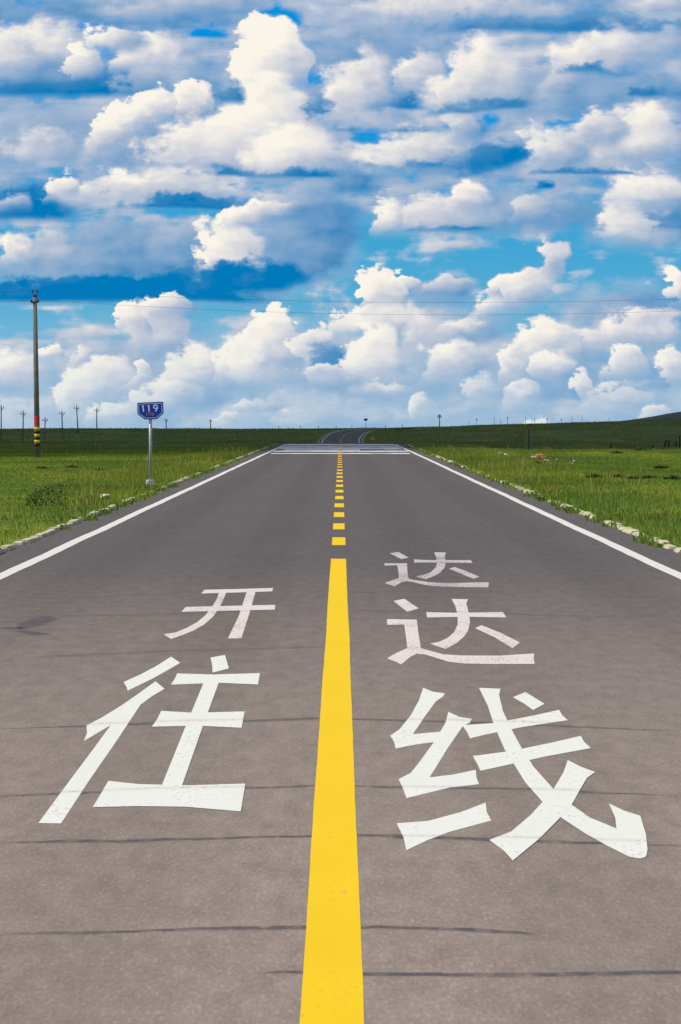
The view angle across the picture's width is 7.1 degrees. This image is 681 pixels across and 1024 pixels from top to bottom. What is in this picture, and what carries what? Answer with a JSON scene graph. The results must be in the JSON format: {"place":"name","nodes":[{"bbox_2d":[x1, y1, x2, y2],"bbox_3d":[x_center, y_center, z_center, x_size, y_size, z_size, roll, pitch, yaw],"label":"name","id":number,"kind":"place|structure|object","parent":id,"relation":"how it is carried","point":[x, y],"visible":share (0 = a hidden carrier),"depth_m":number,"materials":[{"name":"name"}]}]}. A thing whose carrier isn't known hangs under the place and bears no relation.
{"place":"outdoors","nodes":[
{"label":"outdoors","id":0,"kind":"place"},
{"bbox_2d":[0,428,680,1023],"bbox_3d":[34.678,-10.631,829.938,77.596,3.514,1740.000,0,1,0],"label":"road","id":1,"kind":"structure","parent":0,"point":[304,886],"depth_m":26.04,"materials":[{"name":"grey asphalt"}]},
{"bbox_2d":[39,655,259,822],"bbox_3d":[-0.866,1.099,29.643,0.919,0.002,15.600,0,1,0],"label":"painted character","id":2,"kind":"object","parent":1,"relation":"on","point":[171,791],"visible":1,"depth_m":26.41,"materials":[{"name":"white paint"}]},
{"bbox_2d":[0,428,363,553],"bbox_3d":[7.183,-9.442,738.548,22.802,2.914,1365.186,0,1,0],"label":"kerb","id":3,"kind":"structure","parent":1,"relation":"on","point":[31,539],"depth_m":79.47,"materials":[{"name":"white concrete"}]},
{"bbox_2d":[164,588,274,638],"bbox_3d":[-0.935,0.821,46.225,0.767,0.001,12.190,0,1,0],"label":"painted character","id":4,"kind":"object","parent":1,"relation":"on","point":[245,608],"visible":1,"depth_m":46.37,"materials":[{"name":"white paint"}]},
{"bbox_2d":[384,552,488,586],"bbox_3d":[0.952,0.597,59.478,1.048,0.001,14.100,0,1,0],"label":"painted character","id":5,"kind":"object","parent":1,"relation":"on","point":[440,561],"visible":1,"depth_m":57.52,"materials":[{"name":"white paint"}]},
{"bbox_2d":[387,599,534,663],"bbox_3d":[0.828,0.882,42.571,1.035,0.001,13.180,0,1,0],"label":"painted character","id":6,"kind":"object","parent":1,"relation":"on","point":[463,614],"visible":1,"depth_m":40.05,"materials":[{"name":"white paint"}]},
{"bbox_2d":[390,688,647,859],"bbox_3d":[0.719,1.154,26.433,0.994,0.002,12.880,0,1,0],"label":"painted character","id":7,"kind":"object","parent":1,"relation":"on","point":[626,836],"visible":1,"depth_m":24.37,"materials":[{"name":"white paint"}]},
{"bbox_2d":[362,433,680,552],"bbox_3d":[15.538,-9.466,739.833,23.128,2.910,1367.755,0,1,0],"label":"kerb","id":8,"kind":"structure","parent":1,"relation":"on","point":[634,532],"depth_m":80.13,"materials":[{"name":"white concrete"}]},
{"bbox_2d":[0,420,680,546],"bbox_3d":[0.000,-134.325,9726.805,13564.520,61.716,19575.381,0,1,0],"label":"ground","id":9,"kind":"structure","parent":0,"point":[563,434],"depth_m":1043.35,"materials":[{"name":"green plant"}]},
{"bbox_2d":[1,405,3,439],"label":"distant pole","id":10,"kind":"object","parent":9,"relation":"on","point":[1,421],"visible":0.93,"depth_m":1061.77,"materials":[{"name":"concrete"}]},
{"bbox_2d":[20,411,25,440],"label":"distant pole","id":11,"kind":"object","parent":9,"relation":"on","point":[23,427],"visible":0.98,"depth_m":1047.81,"materials":[{"name":"concrete"}]},
{"bbox_2d":[30,290,39,456],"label":"power pole","id":12,"kind":"object","parent":9,"relation":"on","point":[35,301],"visible":0.97,"depth_m":225.86,"materials":[{"name":"concrete"}]},
{"bbox_2d":[2,290,661,302],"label":"power line","id":13,"kind":"object","parent":12,"relation":"attached to","point":[336,301],"visible":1,"depth_m":227.49,"materials":[{"name":"metal"}]},
{"bbox_2d":[8,300,660,314],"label":"power line","id":14,"kind":"object","parent":12,"relation":"attached to","point":[336,313],"visible":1,"depth_m":227.07,"materials":[{"name":"metal"}]},
{"bbox_2d":[42,417,47,438],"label":"distant pole","id":15,"kind":"object","parent":9,"relation":"on","point":[45,420],"visible":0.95,"depth_m":1074.83,"materials":[{"name":"concrete"}]},
{"bbox_2d":[25,483,67,505],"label":"shrub","id":16,"kind":"object","parent":9,"relation":"on","point":[37,501],"visible":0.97,"depth_m":101.51,"materials":[{"name":"plant"}]},
{"bbox_2d":[59,411,64,438],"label":"distant pole","id":17,"kind":"object","parent":9,"relation":"on","point":[62,423],"visible":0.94,"depth_m":1077.78,"materials":[{"name":"concrete"}]},
{"bbox_2d":[74,405,78,433],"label":"distant pole","id":18,"kind":"object","parent":9,"relation":"on","point":[76,408],"visible":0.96,"depth_m":1137.75,"materials":[{"name":"concrete"}]},
{"bbox_2d":[137,402,163,485],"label":"road sign","id":19,"kind":"object","parent":9,"relation":"on","point":[149,411],"visible":0.98,"depth_m":132.22,"materials":[{"name":"metal"}]},
{"bbox_2d":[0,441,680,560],"bbox_3d":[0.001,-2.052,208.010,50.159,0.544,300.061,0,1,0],"label":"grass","id":20,"kind":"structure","parent":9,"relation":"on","point":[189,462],"depth_m":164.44,"materials":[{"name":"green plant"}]},
{"bbox_2d":[0,419,680,443],"bbox_3d":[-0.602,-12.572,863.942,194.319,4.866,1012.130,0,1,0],"label":"plain grass","id":21,"kind":"structure","parent":9,"relation":"on","point":[281,441],"depth_m":1118.23,"materials":[{"name":"green plant"}]},
{"bbox_2d":[584,472,599,477],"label":"sedge clump","id":22,"kind":"object","parent":9,"relation":"on","point":[592,476],"visible":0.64,"depth_m":149.94,"materials":[{"name":"green plant"}]},
{"bbox_2d":[625,475,643,478],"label":"sedge clump","id":23,"kind":"object","parent":9,"relation":"on","point":[631,477],"visible":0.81,"depth_m":145.96,"materials":[{"name":"green plant"}]},
{"bbox_2d":[640,475,660,478],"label":"sedge clump","id":24,"kind":"object","parent":9,"relation":"on","point":[649,476],"visible":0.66,"depth_m":147.96,"materials":[{"name":"green plant"}]},
{"bbox_2d":[652,465,670,468],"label":"sedge clump","id":25,"kind":"object","parent":9,"relation":"on","point":[658,467],"visible":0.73,"depth_m":187.93,"materials":[{"name":"green plant"}]},
{"bbox_2d":[658,474,680,479],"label":"sedge clump","id":26,"kind":"object","parent":9,"relation":"on","point":[672,477],"visible":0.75,"depth_m":142.84,"materials":[{"name":"green plant"}]},
{"bbox_2d":[0,0,680,428],"label":"sky","id":27,"kind":"structure","parent":0,"point":[373,158],"materials":[{"name":"blue"}]},
{"bbox_2d":[625,412,680,420],"bbox_3d":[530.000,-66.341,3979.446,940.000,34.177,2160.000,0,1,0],"label":"hill","id":28,"kind":"structure","parent":0,"point":[673,416],"depth_m":3929.57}
]}

